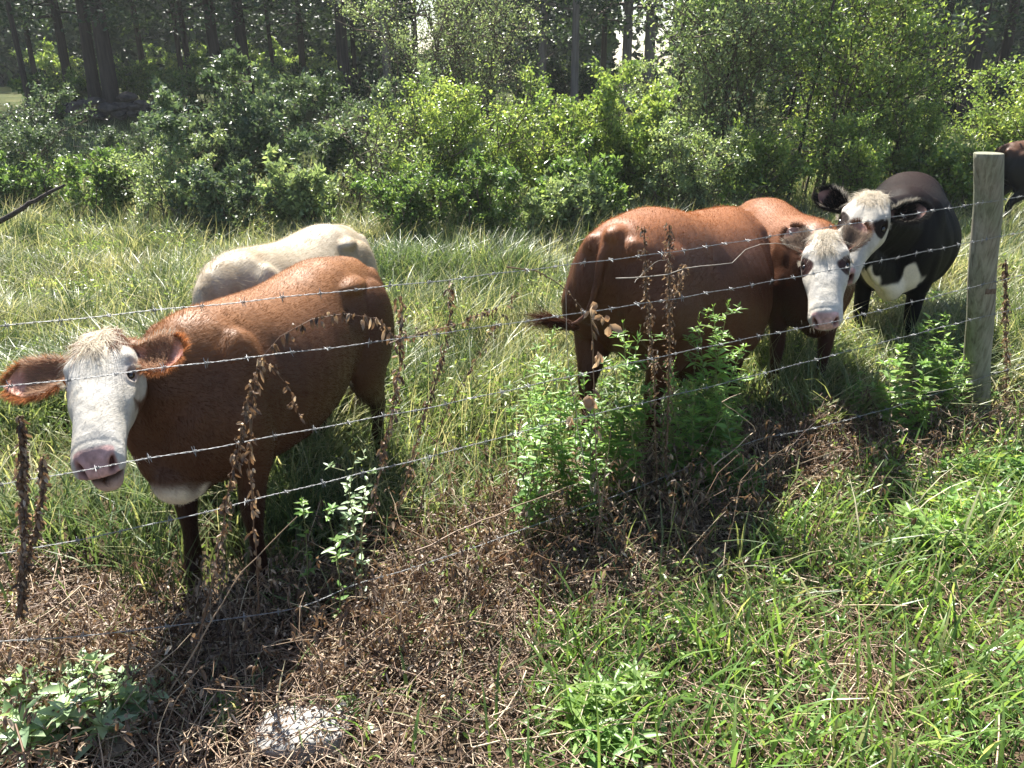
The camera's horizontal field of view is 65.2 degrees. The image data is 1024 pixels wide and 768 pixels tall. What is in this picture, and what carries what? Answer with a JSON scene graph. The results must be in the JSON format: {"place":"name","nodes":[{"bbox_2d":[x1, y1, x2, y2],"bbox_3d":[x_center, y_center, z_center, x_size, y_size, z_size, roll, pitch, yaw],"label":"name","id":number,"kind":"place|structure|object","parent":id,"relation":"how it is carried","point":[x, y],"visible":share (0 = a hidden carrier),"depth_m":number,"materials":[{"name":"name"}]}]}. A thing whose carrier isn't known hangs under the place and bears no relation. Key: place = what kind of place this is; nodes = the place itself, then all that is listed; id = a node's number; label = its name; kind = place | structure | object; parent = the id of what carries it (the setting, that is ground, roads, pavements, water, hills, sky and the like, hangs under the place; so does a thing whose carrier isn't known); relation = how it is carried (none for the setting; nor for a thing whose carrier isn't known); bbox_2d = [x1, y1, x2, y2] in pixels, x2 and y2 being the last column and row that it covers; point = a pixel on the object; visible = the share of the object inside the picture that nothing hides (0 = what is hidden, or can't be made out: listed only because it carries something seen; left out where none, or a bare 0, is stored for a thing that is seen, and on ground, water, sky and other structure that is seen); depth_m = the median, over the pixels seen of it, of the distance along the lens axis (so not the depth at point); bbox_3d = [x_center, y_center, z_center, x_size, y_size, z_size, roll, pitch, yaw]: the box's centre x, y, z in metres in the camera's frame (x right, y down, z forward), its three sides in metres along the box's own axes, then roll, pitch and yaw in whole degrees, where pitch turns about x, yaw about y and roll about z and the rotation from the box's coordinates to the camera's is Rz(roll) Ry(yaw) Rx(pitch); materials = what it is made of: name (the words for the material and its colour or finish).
{"place":"outdoors","nodes":[
{"label":"outdoors","id":0,"kind":"place"},
{"bbox_2d":[0,66,1023,767],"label":"ground","id":1,"kind":"structure","parent":0,"point":[8,94],"depth_m":3.12,"materials":[{"name":"soil"}]},
{"bbox_2d":[0,0,38,120],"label":"woodland tree","id":2,"kind":"object","parent":1,"relation":"on","point":[11,18],"visible":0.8,"depth_m":22.17,"materials":[{"name":"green plant"}]},
{"bbox_2d":[0,150,75,220],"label":"shrub","id":3,"kind":"object","parent":1,"relation":"on","point":[11,184],"visible":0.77,"depth_m":12.28,"materials":[{"name":"green plant"}]},
{"bbox_2d":[7,71,83,117],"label":"understory shrub","id":4,"kind":"object","parent":1,"relation":"on","point":[48,84],"visible":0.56,"depth_m":23.20,"materials":[{"name":"green plant"}]},
{"bbox_2d":[0,72,98,194],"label":"shrub","id":5,"kind":"object","parent":1,"relation":"on","point":[20,144],"visible":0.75,"depth_m":13.41,"materials":[{"name":"green plant"}]},
{"bbox_2d":[0,646,116,767],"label":"leafy weed","id":6,"kind":"object","parent":1,"relation":"on","point":[41,734],"visible":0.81,"depth_m":2.47,"materials":[{"name":"green plant"}]},
{"bbox_2d":[8,37,118,91],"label":"edge shrub","id":7,"kind":"object","parent":1,"relation":"on","point":[50,60],"visible":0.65,"depth_m":34.69,"materials":[{"name":"green plant"}]},
{"bbox_2d":[0,0,156,101],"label":"woodland tree","id":8,"kind":"object","parent":1,"relation":"on","point":[56,12],"visible":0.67,"depth_m":25.53,"materials":[{"name":"green plant"}]},
{"bbox_2d":[75,0,117,97],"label":"woodland tree","id":9,"kind":"object","parent":1,"relation":"on","point":[91,70],"visible":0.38,"depth_m":24.87,"materials":[{"name":"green plant"}]},
{"bbox_2d":[53,142,165,227],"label":"shrub","id":10,"kind":"object","parent":1,"relation":"on","point":[101,182],"visible":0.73,"depth_m":12.13,"materials":[{"name":"green plant"}]},
{"bbox_2d":[53,650,175,764],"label":"leafy weed","id":11,"kind":"object","parent":1,"relation":"on","point":[100,720],"visible":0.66,"depth_m":2.59,"materials":[{"name":"green plant"}]},
{"bbox_2d":[61,91,185,119],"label":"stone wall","id":12,"kind":"structure","parent":1,"relation":"on","point":[105,110],"depth_m":22.52,"materials":[{"name":"grey stone"}]},
{"bbox_2d":[73,115,175,163],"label":"shrub","id":13,"kind":"object","parent":1,"relation":"on","point":[107,140],"visible":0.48,"depth_m":15.60,"materials":[{"name":"green plant"}]},
{"bbox_2d":[54,0,216,103],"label":"woodland tree","id":14,"kind":"object","parent":1,"relation":"on","point":[100,22],"visible":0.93,"depth_m":23.37,"materials":[{"name":"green plant"}]},
{"bbox_2d":[76,500,233,617],"bbox_3d":[-1.478,0.702,3.324,0.579,0.456,0.386,-20,30,-41],"label":"rush clump","id":15,"kind":"object","parent":1,"relation":"on","point":[156,571],"visible":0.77,"depth_m":3.32,"materials":[{"name":"plant"}]},
{"bbox_2d":[126,57,189,100],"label":"understory shrub","id":16,"kind":"object","parent":1,"relation":"on","point":[141,75],"visible":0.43,"depth_m":25.18,"materials":[{"name":"green plant"}]},
{"bbox_2d":[94,125,258,232],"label":"shrub","id":17,"kind":"object","parent":1,"relation":"on","point":[145,171],"visible":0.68,"depth_m":11.31,"materials":[{"name":"green plant"}]},
{"bbox_2d":[149,52,223,111],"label":"understory shrub","id":18,"kind":"object","parent":1,"relation":"on","point":[181,86],"visible":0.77,"depth_m":24.18,"materials":[{"name":"green plant"}]},
{"bbox_2d":[111,0,274,95],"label":"woodland tree","id":19,"kind":"object","parent":1,"relation":"on","point":[178,49],"visible":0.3,"depth_m":31.04,"materials":[{"name":"green plant"}]},
{"bbox_2d":[0,254,395,598],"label":"cow","id":20,"kind":"object","parent":1,"relation":"on","point":[180,408],"visible":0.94,"depth_m":2.98},
{"bbox_2d":[101,0,322,98],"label":"woodland tree","id":21,"kind":"object","parent":1,"relation":"on","point":[240,36],"visible":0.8,"depth_m":24.45,"materials":[{"name":"green plant"}]},
{"bbox_2d":[112,0,321,107],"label":"woodland tree","id":22,"kind":"object","parent":1,"relation":"on","point":[210,21],"visible":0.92,"depth_m":24.71,"materials":[{"name":"green plant"}]},
{"bbox_2d":[162,158,286,242],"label":"shrub","id":23,"kind":"object","parent":1,"relation":"on","point":[216,198],"visible":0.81,"depth_m":10.60,"materials":[{"name":"green plant"}]},
{"bbox_2d":[190,374,259,659],"bbox_3d":[-0.952,0.448,2.633,0.340,0.977,0.066,-13,25,-29],"label":"dead stalk","id":24,"kind":"object","parent":1,"relation":"on","point":[225,502],"visible":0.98,"depth_m":2.62,"materials":[{"name":"brown plant"}]},
{"bbox_2d":[136,41,381,214],"bbox_3d":[-3.907,-3.843,12.320,3.364,2.686,3.342,-10,24,-24],"label":"shrub","id":25,"kind":"object","parent":1,"relation":"on","point":[254,129],"visible":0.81,"depth_m":12.02,"materials":[{"name":"green plant"}]},
{"bbox_2d":[189,223,379,453],"bbox_3d":[-1.355,-0.331,4.964,0.665,1.238,2.022,6,19,13],"label":"cow","id":26,"kind":"object","parent":1,"relation":"on","point":[227,273],"visible":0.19,"depth_m":4.42},
{"bbox_2d":[225,440,343,563],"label":"rush clump","id":27,"kind":"object","parent":1,"relation":"on","point":[284,515],"visible":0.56,"depth_m":3.69,"materials":[{"name":"green plant"}]},
{"bbox_2d":[218,0,360,71],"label":"woodland tree","id":28,"kind":"object","parent":1,"relation":"on","point":[301,49],"visible":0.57,"depth_m":29.93,"materials":[{"name":"green plant"}]},
{"bbox_2d":[254,143,349,232],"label":"shrub","id":29,"kind":"object","parent":1,"relation":"on","point":[303,196],"visible":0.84,"depth_m":10.56,"materials":[{"name":"green plant"}]},
{"bbox_2d":[254,705,351,764],"bbox_3d":[-0.674,1.129,2.569,0.307,0.127,0.228,0,22,0],"label":"rock","id":30,"kind":"object","parent":1,"relation":"on","point":[295,726],"visible":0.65,"depth_m":2.52,"materials":[{"name":"grey stone"}]},
{"bbox_2d":[287,497,349,624],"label":"leafy weed","id":31,"kind":"object","parent":1,"relation":"on","point":[303,502],"visible":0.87,"depth_m":3.05,"materials":[{"name":"green plant"}]},
{"bbox_2d":[304,69,346,120],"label":"understory shrub","id":32,"kind":"object","parent":1,"relation":"on","point":[323,94],"visible":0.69,"depth_m":22.58,"materials":[{"name":"green plant"}]},
{"bbox_2d":[254,0,437,112],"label":"woodland tree","id":33,"kind":"object","parent":1,"relation":"on","point":[342,47],"visible":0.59,"depth_m":23.76,"materials":[{"name":"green plant"}]},
{"bbox_2d":[324,447,377,601],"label":"leafy weed","id":34,"kind":"object","parent":1,"relation":"on","point":[352,517],"visible":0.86,"depth_m":3.20,"materials":[{"name":"green plant"}]},
{"bbox_2d":[275,0,435,95],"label":"woodland tree","id":35,"kind":"object","parent":1,"relation":"on","point":[353,58],"visible":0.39,"depth_m":28.61,"materials":[{"name":"green plant"}]},
{"bbox_2d":[294,65,424,205],"bbox_3d":[-2.410,-4.173,13.457,2.291,2.233,2.111,0,22,0],"label":"shrub","id":36,"kind":"object","parent":1,"relation":"on","point":[364,107],"visible":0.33,"depth_m":13.10,"materials":[{"name":"green plant"}]},
{"bbox_2d":[370,296,408,518],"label":"dead stalk","id":37,"kind":"object","parent":1,"relation":"on","point":[396,379],"visible":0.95,"depth_m":2.91,"materials":[{"name":"brown plant"}]},
{"bbox_2d":[310,56,487,219],"bbox_3d":[-1.544,-3.483,11.729,2.432,2.448,2.147,0,22,0],"label":"shrub","id":38,"kind":"object","parent":1,"relation":"on","point":[372,165],"visible":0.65,"depth_m":11.39,"materials":[{"name":"green plant"}]},
{"bbox_2d":[346,158,467,240],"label":"shrub","id":39,"kind":"object","parent":1,"relation":"on","point":[408,195],"visible":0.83,"depth_m":10.12,"materials":[{"name":"green plant"}]},
{"bbox_2d":[395,278,455,508],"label":"dead stalk","id":40,"kind":"object","parent":1,"relation":"on","point":[441,364],"visible":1,"depth_m":3.04,"materials":[{"name":"plant"}]},
{"bbox_2d":[324,0,564,161],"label":"shrub","id":41,"kind":"object","parent":1,"relation":"on","point":[465,31],"visible":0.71,"depth_m":15.86,"materials":[{"name":"green plant"}]},
{"bbox_2d":[425,148,526,244],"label":"shrub","id":42,"kind":"object","parent":1,"relation":"on","point":[477,201],"visible":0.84,"depth_m":10.10,"materials":[{"name":"green plant"}]},
{"bbox_2d":[363,56,590,221],"bbox_3d":[-0.660,-3.544,11.852,2.991,2.467,2.594,-6,23,-14],"label":"shrub","id":43,"kind":"object","parent":1,"relation":"on","point":[466,117],"visible":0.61,"depth_m":11.37,"materials":[{"name":"green plant"}]},
{"bbox_2d":[0,196,1023,759],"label":"meadow grass","id":44,"kind":"structure","parent":1,"relation":"on","point":[344,430],"depth_m":4.63,"materials":[{"name":"green plant"}]},
{"bbox_2d":[0,374,1023,767],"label":"dry straw","id":45,"kind":"object","parent":1,"relation":"on","point":[304,698],"visible":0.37,"depth_m":2.85,"materials":[{"name":"beige plant"}]},
{"bbox_2d":[0,356,1023,767],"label":"dead brush","id":46,"kind":"object","parent":1,"relation":"on","point":[414,558],"visible":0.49,"depth_m":3.23,"materials":[{"name":"brown plant"}]},
{"bbox_2d":[0,152,1023,641],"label":"barbed wire fence","id":47,"kind":"object","parent":1,"relation":"on","point":[984,238],"visible":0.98,"depth_m":4.34,"materials":[{"name":"grey wood"}]},
{"bbox_2d":[12,415,33,620],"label":"dead stalk","id":48,"kind":"object","parent":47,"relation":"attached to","point":[23,489],"visible":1,"depth_m":2.31,"materials":[{"name":"brown plant"}]},
{"bbox_2d":[11,454,52,599],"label":"dead stalk","id":49,"kind":"object","parent":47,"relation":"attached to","point":[43,479],"visible":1,"depth_m":2.34,"materials":[{"name":"brown plant"}]},
{"bbox_2d":[244,309,401,615],"bbox_3d":[-0.658,0.272,2.827,0.626,1.082,0.059,-12,25,-27],"label":"dead vine","id":50,"kind":"object","parent":47,"relation":"hanging from","point":[274,349],"visible":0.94,"depth_m":2.68,"materials":[{"name":"brown plant"}]},
{"bbox_2d":[0,188,1023,584],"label":"straw stalks","id":51,"kind":"object","parent":1,"relation":"on","point":[186,218],"visible":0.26,"depth_m":6.43,"materials":[{"name":"green plant"}]},
{"bbox_2d":[0,0,1023,86],"bbox_3d":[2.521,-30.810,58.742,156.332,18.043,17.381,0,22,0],"label":"wood","id":52,"kind":"object","parent":1,"relation":"on","point":[4,78],"visible":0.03,"depth_m":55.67,"materials":[{"name":"green plant"}]},
{"bbox_2d":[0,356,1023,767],"bbox_3d":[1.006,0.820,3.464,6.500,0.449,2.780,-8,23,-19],"label":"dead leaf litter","id":53,"kind":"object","parent":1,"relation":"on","point":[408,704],"visible":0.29,"depth_m":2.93,"materials":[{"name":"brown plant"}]},
{"bbox_2d":[0,213,1023,715],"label":"ground weeds","id":54,"kind":"object","parent":1,"relation":"on","point":[664,569],"visible":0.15,"depth_m":4.13,"materials":[{"name":"green plant"}]},
{"bbox_2d":[0,196,1023,421],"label":"rushes","id":55,"kind":"object","parent":1,"relation":"on","point":[389,295],"visible":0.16,"depth_m":7.09,"materials":[{"name":"green plant"}]},
{"bbox_2d":[20,427,1011,767],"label":"dry tangle","id":56,"kind":"object","parent":1,"relation":"on","point":[428,669],"visible":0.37,"depth_m":3.00,"materials":[{"name":"brown plant"}]},
{"bbox_2d":[504,393,557,549],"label":"leafy weed","id":57,"kind":"object","parent":1,"relation":"on","point":[524,491],"visible":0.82,"depth_m":3.47,"materials":[{"name":"green plant"}]},
{"bbox_2d":[500,324,568,534],"bbox_3d":[0.156,0.208,3.692,0.311,1.024,0.330,-12,25,-28],"label":"goldenrod","id":58,"kind":"object","parent":1,"relation":"on","point":[535,396],"visible":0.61,"depth_m":3.65,"materials":[{"name":"green plant"}]},
{"bbox_2d":[457,0,639,104],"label":"woodland tree","id":59,"kind":"object","parent":1,"relation":"on","point":[575,50],"visible":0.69,"depth_m":22.92,"materials":[{"name":"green plant"}]},
{"bbox_2d":[437,0,668,101],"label":"woodland tree","id":60,"kind":"object","parent":1,"relation":"on","point":[542,47],"visible":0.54,"depth_m":23.99,"materials":[{"name":"green plant"}]},
{"bbox_2d":[501,167,611,247],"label":"shrub","id":61,"kind":"object","parent":1,"relation":"on","point":[533,203],"visible":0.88,"depth_m":10.04,"materials":[{"name":"green plant"}]},
{"bbox_2d":[534,55,595,104],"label":"understory shrub","id":62,"kind":"object","parent":1,"relation":"on","point":[553,69],"visible":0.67,"depth_m":25.70,"materials":[{"name":"green plant"}]},
{"bbox_2d":[487,55,663,196],"bbox_3d":[0.830,-3.657,12.120,2.238,2.467,2.379,21,30,41],"label":"shrub","id":63,"kind":"object","parent":1,"relation":"on","point":[601,103],"visible":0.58,"depth_m":11.75,"materials":[{"name":"green plant"}]},
{"bbox_2d":[545,362,610,550],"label":"leafy weed","id":64,"kind":"object","parent":1,"relation":"on","point":[563,454],"visible":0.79,"depth_m":3.57,"materials":[{"name":"green plant"}]},
{"bbox_2d":[530,132,631,220],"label":"shrub","id":65,"kind":"object","parent":1,"relation":"on","point":[606,182],"visible":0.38,"depth_m":10.47,"materials":[{"name":"green plant"}]},
{"bbox_2d":[512,0,689,85],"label":"woodland tree","id":66,"kind":"object","parent":1,"relation":"on","point":[604,49],"visible":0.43,"depth_m":30.21,"materials":[{"name":"green plant"}]},
{"bbox_2d":[549,666,666,767],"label":"leafy weed","id":67,"kind":"object","parent":1,"relation":"on","point":[589,722],"visible":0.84,"depth_m":2.50,"materials":[{"name":"green plant"}]},
{"bbox_2d":[579,319,665,518],"bbox_3d":[0.519,0.156,3.704,0.365,1.029,0.380,-11,24,-25],"label":"goldenrod","id":68,"kind":"object","parent":1,"relation":"on","point":[620,419],"visible":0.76,"depth_m":3.70,"materials":[{"name":"green plant"}]},
{"bbox_2d":[588,657,661,733],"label":"leafy weed","id":69,"kind":"object","parent":1,"relation":"on","point":[638,676],"visible":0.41,"depth_m":2.69,"materials":[{"name":"green plant"}]},
{"bbox_2d":[564,78,690,208],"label":"shrub","id":70,"kind":"object","parent":1,"relation":"on","point":[633,150],"visible":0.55,"depth_m":12.14,"materials":[{"name":"green plant"}]},
{"bbox_2d":[517,0,751,109],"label":"woodland tree","id":71,"kind":"object","parent":1,"relation":"on","point":[627,43],"visible":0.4,"depth_m":24.69,"materials":[{"name":"green plant"}]},
{"bbox_2d":[518,205,774,471],"bbox_3d":[1.011,-0.470,5.016,1.204,1.524,2.786,8,23,18],"label":"cow","id":72,"kind":"object","parent":1,"relation":"on","point":[598,283],"visible":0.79,"depth_m":4.00},
{"bbox_2d":[636,225,662,504],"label":"dead stalk","id":73,"kind":"object","parent":1,"relation":"on","point":[651,315],"visible":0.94,"depth_m":3.46,"materials":[{"name":"brown plant"}]},
{"bbox_2d":[587,54,736,159],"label":"shrub","id":74,"kind":"object","parent":1,"relation":"on","point":[641,89],"visible":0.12,"depth_m":14.81,"materials":[{"name":"green plant"}]},
{"bbox_2d":[659,223,676,503],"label":"dead stalk","id":75,"kind":"object","parent":1,"relation":"on","point":[668,290],"visible":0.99,"depth_m":3.44,"materials":[{"name":"brown plant"}]},
{"bbox_2d":[313,390,1023,767],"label":"foreground grass","id":76,"kind":"structure","parent":1,"relation":"on","point":[837,722],"depth_m":2.84,"materials":[{"name":"green plant"}]},
{"bbox_2d":[640,356,707,500],"bbox_3d":[0.776,0.238,3.791,0.297,0.813,0.308,17,27,35],"label":"goldenrod","id":77,"kind":"object","parent":1,"relation":"on","point":[681,457],"visible":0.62,"depth_m":3.78,"materials":[{"name":"green plant"}]},
{"bbox_2d":[354,410,1023,767],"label":"clover and seedlings","id":78,"kind":"object","parent":1,"relation":"on","point":[765,730],"visible":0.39,"depth_m":2.79,"materials":[{"name":"green plant"}]},
{"bbox_2d":[639,111,754,210],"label":"shrub","id":79,"kind":"object","parent":1,"relation":"on","point":[692,176],"visible":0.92,"depth_m":11.49,"materials":[{"name":"green plant"}]},
{"bbox_2d":[675,298,754,483],"bbox_3d":[0.994,0.076,3.904,0.430,1.044,0.390,0,22,0],"label":"goldenrod","id":80,"kind":"object","parent":1,"relation":"on","point":[718,363],"visible":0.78,"depth_m":3.85,"materials":[{"name":"green plant"}]},
{"bbox_2d":[683,406,766,510],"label":"leafy weed","id":81,"kind":"object","parent":1,"relation":"on","point":[713,452],"visible":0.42,"depth_m":3.85,"materials":[{"name":"green plant"}]},
{"bbox_2d":[622,0,853,204],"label":"shrub","id":82,"kind":"object","parent":1,"relation":"on","point":[707,98],"visible":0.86,"depth_m":12.81,"materials":[{"name":"green plant"}]},
{"bbox_2d":[687,112,823,206],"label":"shrub","id":83,"kind":"object","parent":1,"relation":"on","point":[768,157],"visible":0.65,"depth_m":11.86,"materials":[{"name":"green plant"}]},
{"bbox_2d":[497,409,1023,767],"bbox_3d":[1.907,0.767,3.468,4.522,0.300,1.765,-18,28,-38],"label":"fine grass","id":84,"kind":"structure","parent":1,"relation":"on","point":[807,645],"depth_m":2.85,"materials":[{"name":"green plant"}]},
{"bbox_2d":[740,196,874,399],"bbox_3d":[1.882,-0.591,5.486,0.815,1.358,2.769,0,19,0],"label":"cow","id":85,"kind":"object","parent":1,"relation":"on","point":[804,301],"visible":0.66,"depth_m":4.95},
{"bbox_2d":[767,0,852,201],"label":"sapling","id":86,"kind":"object","parent":1,"relation":"on","point":[827,28],"visible":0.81,"depth_m":12.23,"materials":[{"name":"green plant"}]},
{"bbox_2d":[805,102,897,215],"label":"shrub","id":87,"kind":"object","parent":1,"relation":"on","point":[853,162],"visible":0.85,"depth_m":11.63,"materials":[{"name":"green plant"}]},
{"bbox_2d":[725,0,1010,201],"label":"shrub","id":88,"kind":"object","parent":1,"relation":"on","point":[853,101],"visible":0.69,"depth_m":12.47,"materials":[{"name":"green plant"}]},
{"bbox_2d":[811,171,961,343],"bbox_3d":[2.908,-0.873,6.227,0.988,1.489,3.375,11,21,25],"label":"cow","id":89,"kind":"object","parent":1,"relation":"on","point":[912,277],"visible":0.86,"depth_m":5.71},
{"bbox_2d":[864,343,940,447],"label":"leafy weed","id":90,"kind":"object","parent":1,"relation":"on","point":[898,409],"visible":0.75,"depth_m":4.58,"materials":[{"name":"green plant"}]},
{"bbox_2d":[851,66,998,183],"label":"shrub","id":91,"kind":"object","parent":1,"relation":"on","point":[919,137],"visible":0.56,"depth_m":12.53,"materials":[{"name":"green plant"}]},
{"bbox_2d":[892,501,986,559],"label":"leafy weed","id":92,"kind":"object","parent":1,"relation":"on","point":[908,507],"visible":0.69,"depth_m":3.55,"materials":[{"name":"green plant"}]},
{"bbox_2d":[857,0,1023,122],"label":"woodland tree","id":93,"kind":"object","parent":1,"relation":"on","point":[974,63],"visible":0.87,"depth_m":22.04,"materials":[{"name":"green plant"}]},
{"bbox_2d":[909,289,972,433],"bbox_3d":[2.612,-0.129,4.852,0.394,0.902,0.378,10,24,24],"label":"goldenrod","id":94,"kind":"object","parent":1,"relation":"on","point":[938,364],"visible":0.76,"depth_m":4.85,"materials":[{"name":"green plant"}]},
{"bbox_2d":[894,120,1012,219],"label":"shrub","id":95,"kind":"object","parent":1,"relation":"on","point":[953,174],"visible":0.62,"depth_m":11.86,"materials":[{"name":"green plant"}]},
{"bbox_2d":[923,478,1020,520],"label":"leafy weed","id":96,"kind":"object","parent":1,"relation":"on","point":[953,491],"visible":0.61,"depth_m":3.81,"materials":[{"name":"green plant"}]},
{"bbox_2d":[935,52,1023,172],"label":"shrub","id":97,"kind":"object","parent":1,"relation":"on","point":[1010,132],"visible":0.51,"depth_m":14.25,"materials":[{"name":"green plant"}]},
{"bbox_2d":[997,259,1011,417],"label":"stalk","id":98,"kind":"object","parent":1,"relation":"on","point":[1004,320],"visible":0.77,"depth_m":4.89,"materials":[{"name":"plant"}]},
{"bbox_2d":[995,140,1023,225],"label":"cow","id":99,"kind":"object","parent":1,"relation":"on","point":[1013,151],"visible":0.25,"depth_m":11.13},
{"bbox_2d":[0,193,1023,441],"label":"tussock grass","id":100,"kind":"structure","parent":0,"point":[494,361],"depth_m":6.25,"materials":[{"name":"green plant"}]},
{"bbox_2d":[0,114,1023,256],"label":"meadow grass","id":101,"kind":"structure","parent":0,"point":[800,201],"depth_m":12.48,"materials":[{"name":"green plant"}]},
{"bbox_2d":[407,0,673,65],"label":"sky","id":102,"kind":"structure","parent":0,"point":[619,36],"materials":[{"name":"white"}]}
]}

